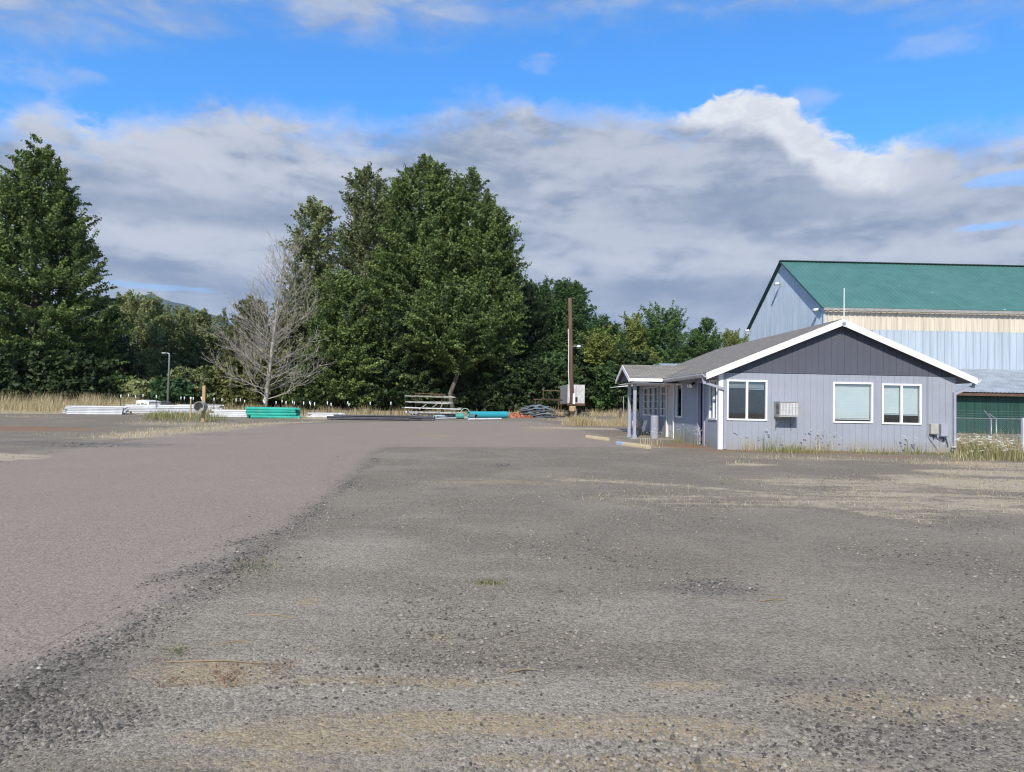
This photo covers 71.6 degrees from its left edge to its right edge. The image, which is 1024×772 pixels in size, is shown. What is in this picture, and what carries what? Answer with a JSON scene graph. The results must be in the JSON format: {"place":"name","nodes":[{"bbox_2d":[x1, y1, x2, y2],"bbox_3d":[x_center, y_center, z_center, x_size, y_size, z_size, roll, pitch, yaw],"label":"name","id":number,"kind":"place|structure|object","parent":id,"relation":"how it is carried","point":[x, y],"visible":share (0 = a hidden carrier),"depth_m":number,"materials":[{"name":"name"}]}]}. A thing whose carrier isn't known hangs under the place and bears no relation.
{"place":"outdoors","nodes":[
{"label":"outdoors","id":0,"kind":"place"},
{"bbox_2d":[46,294,267,362],"bbox_3d":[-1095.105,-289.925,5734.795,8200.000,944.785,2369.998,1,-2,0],"label":"hills","id":1,"kind":"structure","parent":0,"point":[174,304],"depth_m":6058.07,"materials":[{"name":"green plant"}]},
{"bbox_2d":[0,421,631,680],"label":"gravel road","id":2,"kind":"structure","parent":0,"point":[112,504],"depth_m":10.18,"materials":[{"name":"grey gravel"}]},
{"bbox_2d":[172,401,482,415],"bbox_3d":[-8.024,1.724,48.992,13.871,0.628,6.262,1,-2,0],"label":"dry grass","id":3,"kind":"structure","parent":0,"point":[355,411],"depth_m":48.26,"materials":[{"name":"plant"}]},
{"bbox_2d":[0,406,1023,771],"bbox_3d":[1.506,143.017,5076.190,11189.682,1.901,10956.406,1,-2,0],"label":"ground","id":4,"kind":"structure","parent":0,"point":[698,638],"depth_m":5.30,"materials":[{"name":"grey gravel"}]},
{"bbox_2d":[0,340,69,404],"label":"bush","id":5,"kind":"object","parent":4,"relation":"on","point":[14,359],"visible":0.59,"depth_m":50.36,"materials":[{"name":"green plant"}]},
{"bbox_2d":[0,132,136,376],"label":"poplar tree","id":6,"kind":"object","parent":4,"relation":"on","point":[28,203],"visible":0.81,"depth_m":54.91,"materials":[{"name":"green plant"}]},
{"bbox_2d":[23,348,118,403],"bbox_3d":[-32.727,-0.246,52.727,6.812,4.988,6.700,2,-2,-17],"label":"bush","id":7,"kind":"object","parent":4,"relation":"on","point":[79,374],"visible":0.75,"depth_m":51.08,"materials":[{"name":"green plant"}]},
{"bbox_2d":[0,390,145,411],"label":"dry grass","id":8,"kind":"structure","parent":4,"relation":"on","point":[30,404],"depth_m":45.33,"materials":[{"name":"plant"}]},
{"bbox_2d":[66,413,121,414],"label":"pipe","id":9,"kind":"object","parent":4,"relation":"on","point":[93,413],"visible":1,"depth_m":40.05,"materials":[{"name":"white plastic"}]},
{"bbox_2d":[86,310,146,377],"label":"leafy tree","id":10,"kind":"object","parent":4,"relation":"on","point":[126,367],"visible":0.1,"depth_m":66.00,"materials":[{"name":"green plant"}]},
{"bbox_2d":[106,368,137,401],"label":"bush","id":11,"kind":"object","parent":4,"relation":"on","point":[117,377],"visible":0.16,"depth_m":53.89,"materials":[{"name":"green plant"}]},
{"bbox_2d":[112,375,156,403],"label":"bush","id":12,"kind":"object","parent":4,"relation":"on","point":[139,387],"visible":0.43,"depth_m":53.54,"materials":[{"name":"green plant"}]},
{"bbox_2d":[103,289,190,381],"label":"leafy tree","id":13,"kind":"object","parent":4,"relation":"on","point":[152,322],"visible":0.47,"depth_m":72.57,"materials":[{"name":"green plant"}]},
{"bbox_2d":[136,400,170,404],"bbox_3d":[-24.073,1.323,47.716,1.653,0.764,1.508,1,-2,0],"label":"white box","id":14,"kind":"object","parent":4,"relation":"on","point":[150,402],"visible":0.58,"depth_m":47.07,"materials":[{"name":"paint"}]},
{"bbox_2d":[147,374,197,404],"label":"bush","id":15,"kind":"object","parent":4,"relation":"on","point":[179,388],"visible":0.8,"depth_m":53.14,"materials":[{"name":"green plant"}]},
{"bbox_2d":[161,304,203,377],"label":"leafy tree","id":16,"kind":"object","parent":4,"relation":"on","point":[183,318],"visible":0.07,"depth_m":78.89,"materials":[{"name":"green plant"}]},
{"bbox_2d":[140,408,227,421],"bbox_3d":[-17.464,1.504,38.330,4.741,0.572,12.151,2,-2,-28],"label":"weed cover","id":17,"kind":"object","parent":4,"relation":"on","point":[163,416],"visible":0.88,"depth_m":36.51,"materials":[{"name":"green plant"}]},
{"bbox_2d":[161,365,220,404],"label":"bush","id":18,"kind":"object","parent":4,"relation":"on","point":[198,379],"visible":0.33,"depth_m":55.00,"materials":[{"name":"green plant"}]},
{"bbox_2d":[193,386,207,421],"bbox_3d":[-14.618,0.937,33.388,0.500,1.927,0.510,1,-2,0],"label":"wooden post","id":19,"kind":"object","parent":4,"relation":"on","point":[202,406],"visible":0.89,"depth_m":33.47,"materials":[{"name":"wood"}]},
{"bbox_2d":[166,307,240,370],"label":"leafy tree","id":20,"kind":"object","parent":4,"relation":"on","point":[204,341],"visible":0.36,"depth_m":74.36,"materials":[{"name":"green plant"}]},
{"bbox_2d":[166,660,266,663],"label":"dry stalk","id":21,"kind":"object","parent":4,"relation":"on","point":[212,660],"visible":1,"depth_m":4.14,"materials":[{"name":"plant"}]},
{"bbox_2d":[150,657,307,687],"bbox_3d":[-1.611,1.605,3.983,1.023,0.026,0.454,1,-2,0],"label":"weed cover","id":22,"kind":"object","parent":4,"relation":"on","point":[215,673],"visible":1,"depth_m":3.97,"materials":[{"name":"green plant"}]},
{"bbox_2d":[208,356,275,407],"bbox_3d":[-21.532,0.059,56.868,5.013,4.918,5.775,3,-2,-43],"label":"bush","id":23,"kind":"object","parent":4,"relation":"on","point":[231,393],"visible":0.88,"depth_m":55.70,"materials":[{"name":"green plant"}]},
{"bbox_2d":[217,295,273,364],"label":"leafy tree","id":24,"kind":"object","parent":4,"relation":"on","point":[230,335],"visible":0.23,"depth_m":69.33,"materials":[{"name":"green plant"}]},
{"bbox_2d":[175,402,316,413],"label":"dry grass","id":25,"kind":"structure","parent":4,"relation":"on","point":[251,406],"depth_m":51.09,"materials":[{"name":"plant"}]},
{"bbox_2d":[197,226,334,406],"bbox_3d":[-18.637,-4.990,52.168,9.466,13.683,9.767,2,-2,-40],"label":"bare tree","id":26,"kind":"object","parent":4,"relation":"on","point":[268,378],"visible":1,"depth_m":52.04,"materials":[{"name":"grey plant"}]},
{"bbox_2d":[250,415,299,418],"bbox_3d":[-13.069,1.724,39.249,2.600,0.170,0.166,2,-23,-24],"label":"pipe","id":27,"kind":"object","parent":4,"relation":"on","point":[265,416],"visible":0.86,"depth_m":39.11,"materials":[{"name":"green plastic"}]},
{"bbox_2d":[254,345,304,406],"bbox_3d":[-20.063,-0.394,59.909,6.133,6.324,5.987,1,-2,-5],"label":"bush","id":28,"kind":"object","parent":4,"relation":"on","point":[271,402],"visible":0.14,"depth_m":58.88,"materials":[{"name":"green plant"}]},
{"bbox_2d":[249,299,327,406],"bbox_3d":[-20.021,-2.828,66.270,7.775,10.430,7.603,2,-2,-38],"label":"leafy tree","id":29,"kind":"object","parent":4,"relation":"on","point":[301,328],"visible":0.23,"depth_m":64.51,"materials":[{"name":"green plant"}]},
{"bbox_2d":[255,195,350,366],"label":"poplar tree","id":30,"kind":"object","parent":4,"relation":"on","point":[318,215],"visible":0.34,"depth_m":66.18,"materials":[{"name":"green plant"}]},
{"bbox_2d":[274,363,336,409],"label":"bush","id":31,"kind":"object","parent":4,"relation":"on","point":[301,394],"visible":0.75,"depth_m":56.74,"materials":[{"name":"green plant"}]},
{"bbox_2d":[156,548,516,657],"bbox_3d":[-1.799,1.626,5.990,2.878,0.077,2.533,2,-2,-42],"label":"weed cover","id":32,"kind":"object","parent":4,"relation":"on","point":[481,581],"visible":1,"depth_m":6.02,"materials":[{"name":"green plant"}]},
{"bbox_2d":[315,354,361,409],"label":"bush","id":33,"kind":"object","parent":4,"relation":"on","point":[341,402],"visible":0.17,"depth_m":58.15,"materials":[{"name":"green plant"}]},
{"bbox_2d":[294,268,390,409],"bbox_3d":[-14.035,-3.514,59.118,8.300,12.362,8.313,2,-2,-20],"label":"poplar tree","id":34,"kind":"object","parent":4,"relation":"on","point":[343,293],"visible":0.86,"depth_m":57.40,"materials":[{"name":"green plant"}]},
{"bbox_2d":[304,161,407,355],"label":"poplar tree","id":35,"kind":"object","parent":4,"relation":"on","point":[362,232],"visible":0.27,"depth_m":65.59,"materials":[{"name":"green plant"}]},
{"bbox_2d":[327,418,407,419],"bbox_3d":[-7.949,1.820,39.078,4.400,0.098,0.100,1,28,-5],"label":"pipe","id":36,"kind":"object","parent":4,"relation":"on","point":[366,419],"visible":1,"depth_m":39.03,"materials":[{"name":"black plastic"}]},
{"bbox_2d":[357,352,416,410],"bbox_3d":[-10.944,-0.319,60.008,6.588,5.565,6.367,2,-2,-23],"label":"bush","id":37,"kind":"object","parent":4,"relation":"on","point":[387,397],"visible":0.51,"depth_m":57.96,"materials":[{"name":"green plant"}]},
{"bbox_2d":[356,287,451,410],"bbox_3d":[-9.832,-2.806,61.028,9.464,11.280,9.337,1,-2,-6],"label":"poplar tree","id":38,"kind":"object","parent":4,"relation":"on","point":[398,328],"visible":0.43,"depth_m":58.41,"materials":[{"name":"green plant"}]},
{"bbox_2d":[394,419,434,420],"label":"pipe","id":39,"kind":"object","parent":4,"relation":"on","point":[416,420],"visible":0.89,"depth_m":39.36,"materials":[{"name":"black plastic"}]},
{"bbox_2d":[329,416,409,418],"bbox_3d":[-7.830,1.754,39.143,4.400,0.100,0.097,1,1,-5],"label":"pipe","id":40,"kind":"object","parent":39,"relation":"on","point":[364,417],"visible":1,"depth_m":39.05,"materials":[{"name":"black plastic"}]},
{"bbox_2d":[334,415,413,416],"bbox_3d":[-7.610,1.655,39.224,4.400,0.100,0.098,1,26,-5],"label":"pipe","id":41,"kind":"object","parent":40,"relation":"on","point":[376,415],"visible":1,"depth_m":39.20,"materials":[{"name":"black plastic"}]},
{"bbox_2d":[359,153,471,409],"bbox_3d":[-8.189,-8.893,63.350,12.670,23.858,12.936,0,-2,32],"label":"poplar tree","id":42,"kind":"object","parent":4,"relation":"on","point":[419,230],"visible":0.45,"depth_m":61.06,"materials":[{"name":"green plant"}]},
{"bbox_2d":[390,353,455,410],"bbox_3d":[-7.698,0.053,61.084,6.574,5.550,6.734,2,-2,-19],"label":"bush","id":43,"kind":"object","parent":4,"relation":"on","point":[429,379],"visible":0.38,"depth_m":59.01,"materials":[{"name":"green plant"}]},
{"bbox_2d":[396,277,514,411],"bbox_3d":[-4.642,-3.238,58.295,9.922,10.958,8.400,1,-2,-17],"label":"leafy tree","id":44,"kind":"object","parent":4,"relation":"on","point":[469,330],"visible":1,"depth_m":56.40,"materials":[{"name":"green plant"}]},
{"bbox_2d":[439,362,487,411],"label":"bush","id":45,"kind":"object","parent":4,"relation":"on","point":[462,399],"visible":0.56,"depth_m":60.29,"materials":[{"name":"green plant"}]},
{"bbox_2d":[418,165,528,408],"bbox_3d":[-3.990,-8.674,66.182,11.292,23.536,10.563,0,-2,34],"label":"poplar tree","id":46,"kind":"object","parent":4,"relation":"on","point":[475,194],"visible":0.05,"depth_m":64.99,"materials":[{"name":"green plant"}]},
{"bbox_2d":[467,411,507,417],"bbox_3d":[-1.539,1.839,45.294,2.868,0.468,0.440,2,-2,-34],"label":"pipe","id":47,"kind":"object","parent":4,"relation":"on","point":[492,414],"visible":0.86,"depth_m":45.19,"materials":[{"name":"teal plastic"}]},
{"bbox_2d":[452,199,531,410],"bbox_3d":[-2.057,-7.104,62.269,8.098,18.802,8.394,1,-2,10],"label":"poplar tree","id":48,"kind":"object","parent":4,"relation":"on","point":[492,260],"visible":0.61,"depth_m":60.74,"materials":[{"name":"green plant"}]},
{"bbox_2d":[467,357,532,411],"bbox_3d":[-1.243,0.124,62.072,6.492,5.775,6.239,1,-2,17],"label":"bush","id":49,"kind":"object","parent":4,"relation":"on","point":[501,388],"visible":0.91,"depth_m":60.28,"materials":[{"name":"green plant"}]},
{"bbox_2d":[0,408,1006,468],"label":"dry grass","id":50,"kind":"structure","parent":4,"relation":"on","point":[152,431],"depth_m":28.52,"materials":[{"name":"plant"}]},
{"bbox_2d":[510,273,560,365],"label":"leafy tree","id":51,"kind":"object","parent":4,"relation":"on","point":[536,320],"visible":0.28,"depth_m":67.06,"materials":[{"name":"green plant"}]},
{"bbox_2d":[513,351,565,409],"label":"bush","id":52,"kind":"object","parent":4,"relation":"on","point":[541,379],"visible":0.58,"depth_m":62.84,"materials":[{"name":"green plant"}]},
{"bbox_2d":[521,275,568,351],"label":"leafy tree","id":53,"kind":"object","parent":4,"relation":"on","point":[545,287],"visible":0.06,"depth_m":72.86,"materials":[{"name":"green plant"}]},
{"bbox_2d":[533,347,584,411],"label":"bush","id":54,"kind":"object","parent":4,"relation":"on","point":[560,358],"visible":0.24,"depth_m":65.12,"materials":[{"name":"green plant"}]},
{"bbox_2d":[538,277,600,410],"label":"leafy tree","id":55,"kind":"object","parent":4,"relation":"on","point":[575,292],"visible":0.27,"depth_m":70.65,"materials":[{"name":"green plant"}]},
{"bbox_2d":[560,385,584,416],"bbox_3d":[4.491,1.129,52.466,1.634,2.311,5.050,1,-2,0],"label":"utility box","id":56,"kind":"object","parent":4,"relation":"on","point":[579,391],"visible":0.69,"depth_m":50.02,"materials":[{"name":"metal"}]},
{"bbox_2d":[568,298,580,418],"bbox_3d":[3.637,-1.371,41.484,0.801,7.568,0.418,0,-2,23],"label":"utility pole","id":57,"kind":"object","parent":4,"relation":"on","point":[572,408],"visible":0.91,"depth_m":41.41,"materials":[{"name":"brown wood"}]},
{"bbox_2d":[573,350,604,411],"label":"bush","id":58,"kind":"object","parent":4,"relation":"on","point":[591,389],"visible":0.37,"depth_m":65.33,"materials":[{"name":"green plant"}]},
{"bbox_2d":[561,412,626,426],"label":"dry grass","id":59,"kind":"structure","parent":4,"relation":"on","point":[577,421],"depth_m":36.98,"materials":[{"name":"plant"}]},
{"bbox_2d":[573,324,622,411],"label":"yellowing tree","id":60,"kind":"object","parent":4,"relation":"on","point":[600,346],"visible":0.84,"depth_m":65.28,"materials":[{"name":"green plant"}]},
{"bbox_2d":[576,312,631,357],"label":"leafy tree","id":61,"kind":"object","parent":4,"relation":"on","point":[602,321],"visible":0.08,"depth_m":77.50,"materials":[{"name":"green plant"}]},
{"bbox_2d":[584,350,638,412],"bbox_3d":[9.032,-0.128,66.061,5.735,6.497,6.326,1,-2,-13],"label":"bush","id":62,"kind":"object","parent":4,"relation":"on","point":[606,376],"visible":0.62,"depth_m":64.37,"materials":[{"name":"green plant"}]},
{"bbox_2d":[616,441,650,448],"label":"parking block","id":63,"kind":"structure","parent":4,"relation":"on","point":[645,446],"depth_m":22.27,"materials":[{"name":"yellow concrete"}]},
{"bbox_2d":[608,349,659,412],"bbox_3d":[11.221,-0.217,64.916,5.667,6.367,6.043,0,-2,36],"label":"bush","id":64,"kind":"object","parent":4,"relation":"on","point":[630,357],"visible":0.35,"depth_m":63.74,"materials":[{"name":"green plant"}]},
{"bbox_2d":[617,310,650,351],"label":"yellowing tree","id":65,"kind":"object","parent":4,"relation":"on","point":[636,334],"visible":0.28,"depth_m":85.60,"materials":[{"name":"green plant"}]},
{"bbox_2d":[631,411,642,434],"bbox_3d":[5.035,1.510,29.043,0.500,0.980,1.500,0,-2,18],"label":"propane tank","id":66,"kind":"object","parent":4,"relation":"on","point":[639,422],"visible":0.53,"depth_m":28.63,"materials":[{"name":"white metal"}]},
{"bbox_2d":[634,345,663,363],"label":"yellowing tree","id":67,"kind":"object","parent":4,"relation":"on","point":[653,355],"visible":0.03,"depth_m":83.17,"materials":[{"name":"green plant"}]},
{"bbox_2d":[650,415,658,437],"bbox_3d":[5.411,1.553,26.953,0.300,0.860,0.300,1,-2,0],"label":"bollard","id":68,"kind":"object","parent":4,"relation":"on","point":[655,422],"visible":0.91,"depth_m":26.83,"materials":[{"name":"white metal"}]},
{"bbox_2d":[636,300,692,363],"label":"leafy tree","id":69,"kind":"object","parent":4,"relation":"on","point":[667,330],"visible":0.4,"depth_m":86.49,"materials":[{"name":"green plant"}]},
{"bbox_2d":[661,331,697,362],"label":"leafy tree","id":70,"kind":"object","parent":4,"relation":"on","point":[682,337],"visible":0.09,"depth_m":97.50,"materials":[{"name":"green plant"}]},
{"bbox_2d":[680,316,725,361],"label":"leafy tree","id":71,"kind":"object","parent":4,"relation":"on","point":[702,343],"visible":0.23,"depth_m":85.48,"materials":[{"name":"green plant"}]},
{"bbox_2d":[719,328,748,347],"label":"yellowing tree","id":72,"kind":"object","parent":4,"relation":"on","point":[733,337],"visible":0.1,"depth_m":99.47,"materials":[{"name":"green plant"}]},
{"bbox_2d":[546,445,1023,522],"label":"dry grass","id":73,"kind":"structure","parent":4,"relation":"on","point":[872,487],"depth_m":12.84,"materials":[{"name":"plant"}]},
{"bbox_2d":[610,319,980,452],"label":"house","id":74,"kind":"structure","parent":4,"relation":"on","point":[849,383],"depth_m":21.99,"materials":[{"name":"grey wood"}]},
{"bbox_2d":[643,387,647,415],"bbox_3d":[5.991,0.691,31.753,0.080,1.250,0.840,1,-2,-2],"label":"window","id":75,"kind":"structure","parent":74,"relation":"in","point":[646,388],"depth_m":31.76,"materials":[{"name":"white plastic"}]},
{"bbox_2d":[648,387,652,415],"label":"window","id":76,"kind":"structure","parent":74,"relation":"in","point":[649,394],"depth_m":30.85,"materials":[{"name":"white plastic"}]},
{"bbox_2d":[653,386,657,415],"bbox_3d":[6.059,0.641,29.905,0.080,1.250,0.740,1,-2,-2],"label":"window","id":77,"kind":"structure","parent":74,"relation":"in","point":[654,387],"depth_m":29.91,"materials":[{"name":"white plastic"}]},
{"bbox_2d":[660,385,665,416],"bbox_3d":[6.106,0.607,28.657,0.080,1.250,0.740,1,-2,-2],"label":"window","id":78,"kind":"structure","parent":74,"relation":"in","point":[662,387],"depth_m":28.71,"materials":[{"name":"white plastic"}]},
{"bbox_2d":[665,382,673,438],"bbox_3d":[6.159,0.956,27.527,0.120,2.210,1.120,1,-2,-2],"label":"door","id":79,"kind":"structure","parent":74,"relation":"in","point":[670,394],"depth_m":27.67,"materials":[{"name":"white paint"}]},
{"bbox_2d":[675,383,682,417],"bbox_3d":[6.194,0.542,26.279,0.080,1.250,0.820,1,-2,-2],"label":"window","id":80,"kind":"structure","parent":74,"relation":"in","point":[676,414],"depth_m":26.62,"materials":[{"name":"white plastic"}]},
{"bbox_2d":[697,380,704,445],"bbox_3d":[6.345,0.899,23.563,0.190,2.190,0.780,1,-2,-2],"label":"door","id":81,"kind":"structure","parent":74,"relation":"in","point":[699,382],"depth_m":23.84,"materials":[{"name":"wood"}]},
{"bbox_2d":[708,380,716,419],"bbox_3d":[6.340,0.435,22.353,0.080,1.250,0.760,1,-2,-2],"label":"window","id":82,"kind":"structure","parent":74,"relation":"in","point":[710,381],"depth_m":22.34,"materials":[{"name":"white plastic"}]},
{"bbox_2d":[726,379,767,420],"bbox_3d":[7.217,0.436,21.862,1.260,1.250,0.135,1,-2,-2],"label":"window","id":83,"kind":"structure","parent":74,"relation":"in","point":[746,384],"depth_m":21.83,"materials":[{"name":"white plastic"}]},
{"bbox_2d":[774,401,798,429],"bbox_3d":[8.352,0.910,21.645,0.596,0.870,0.460,1,-2,-2],"label":"air conditioner","id":84,"kind":"object","parent":74,"relation":"attached to","point":[785,409],"visible":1,"depth_m":21.44,"materials":[{"name":"white metal"}]},
{"bbox_2d":[833,382,872,422],"bbox_3d":[10.534,0.513,21.983,1.260,1.260,0.135,1,-2,-2],"label":"window","id":85,"kind":"structure","parent":74,"relation":"in","point":[860,391],"depth_m":22.03,"materials":[{"name":"glass"}]},
{"bbox_2d":[882,383,921,424],"bbox_3d":[12.070,0.561,22.040,1.250,1.260,0.135,1,-2,-2],"label":"window","id":86,"kind":"structure","parent":74,"relation":"in","point":[889,395],"depth_m":22.09,"materials":[{"name":"white plastic"}]},
{"bbox_2d":[939,424,947,440],"bbox_3d":[13.338,1.431,21.960,0.222,0.530,0.140,1,-2,-2],"label":"utility box","id":87,"kind":"object","parent":74,"relation":"attached to","point":[943,430],"visible":1,"depth_m":21.89,"materials":[{"name":"grey metal"}]},
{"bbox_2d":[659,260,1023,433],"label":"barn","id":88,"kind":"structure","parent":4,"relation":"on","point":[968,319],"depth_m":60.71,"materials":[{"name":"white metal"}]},
{"bbox_2d":[726,445,957,455],"bbox_3d":[10.001,1.884,21.181,7.304,0.253,1.148,1,-2,0],"label":"weed cover","id":89,"kind":"object","parent":4,"relation":"on","point":[810,450],"visible":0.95,"depth_m":21.03,"materials":[{"name":"green plant"}]},
{"bbox_2d":[952,433,1023,451],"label":"white wildflowers","id":90,"kind":"object","parent":4,"relation":"on","point":[988,439],"visible":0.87,"depth_m":21.38,"materials":[{"name":"plant"}]},
{"bbox_2d":[956,410,1020,444],"bbox_3d":[22.919,2.131,31.964,9.390,2.026,0.060,1,-2,0],"label":"chain link fence","id":91,"kind":"object","parent":4,"relation":"on","point":[996,425],"visible":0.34,"depth_m":31.97,"materials":[{"name":"metal"}]},
{"bbox_2d":[953,432,1023,457],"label":"flower stalks","id":92,"kind":"object","parent":4,"relation":"on","point":[988,446],"visible":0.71,"depth_m":20.95,"materials":[{"name":"green plant"}]},
{"bbox_2d":[0,0,1023,348],"label":"sky","id":93,"kind":"structure","parent":0,"point":[662,152],"materials":[{"name":"blue"}]},
{"bbox_2d":[508,406,627,416],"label":"dry grass","id":94,"kind":"structure","parent":0,"point":[601,413],"depth_m":54.51,"materials":[{"name":"plant"}]},
{"bbox_2d":[938,438,1023,461],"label":"dry grass","id":95,"kind":"structure","parent":0,"point":[990,453],"depth_m":20.42,"materials":[{"name":"plant"}]},
{"bbox_2d":[956,429,1020,450],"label":"dry grass","id":96,"kind":"structure","parent":0,"point":[1012,445],"depth_m":24.19,"materials":[{"name":"plant"}]},
{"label":"pipe","id":97,"kind":"object","parent":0,"visible":0},
{"bbox_2d":[130,406,193,408],"bbox_3d":[-21.370,1.321,43.384,3.900,0.120,0.117,2,-4,-30],"label":"pipe","id":98,"kind":"object","parent":97,"relation":"on","point":[162,407],"visible":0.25,"depth_m":43.37,"materials":[{"name":"white plastic"}]},
{"bbox_2d":[127,405,193,406],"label":"pipe","id":99,"kind":"object","parent":98,"relation":"on","point":[162,405],"visible":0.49,"depth_m":43.45,"materials":[{"name":"white plastic"}]},
{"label":"pipe","id":100,"kind":"object","parent":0,"visible":0},
{"bbox_2d":[246,412,295,415],"bbox_3d":[-13.290,1.563,39.248,2.600,0.166,0.170,2,5,-24],"label":"pipe","id":101,"kind":"object","parent":100,"relation":"on","point":[274,414],"visible":1,"depth_m":39.21,"materials":[{"name":"green plastic"}]},
{"bbox_2d":[246,410,294,412],"bbox_3d":[-13.352,1.415,39.311,2.600,0.166,0.170,2,-33,-24],"label":"pipe","id":102,"kind":"object","parent":101,"relation":"on","point":[271,411],"visible":1,"depth_m":39.25,"materials":[{"name":"green plastic"}]},
{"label":"pipe","id":103,"kind":"object","parent":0,"visible":0},
{"bbox_2d":[246,407,294,409],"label":"pipe","id":104,"kind":"object","parent":103,"relation":"on","point":[262,408],"visible":1,"depth_m":39.27,"materials":[{"name":"green plastic"}]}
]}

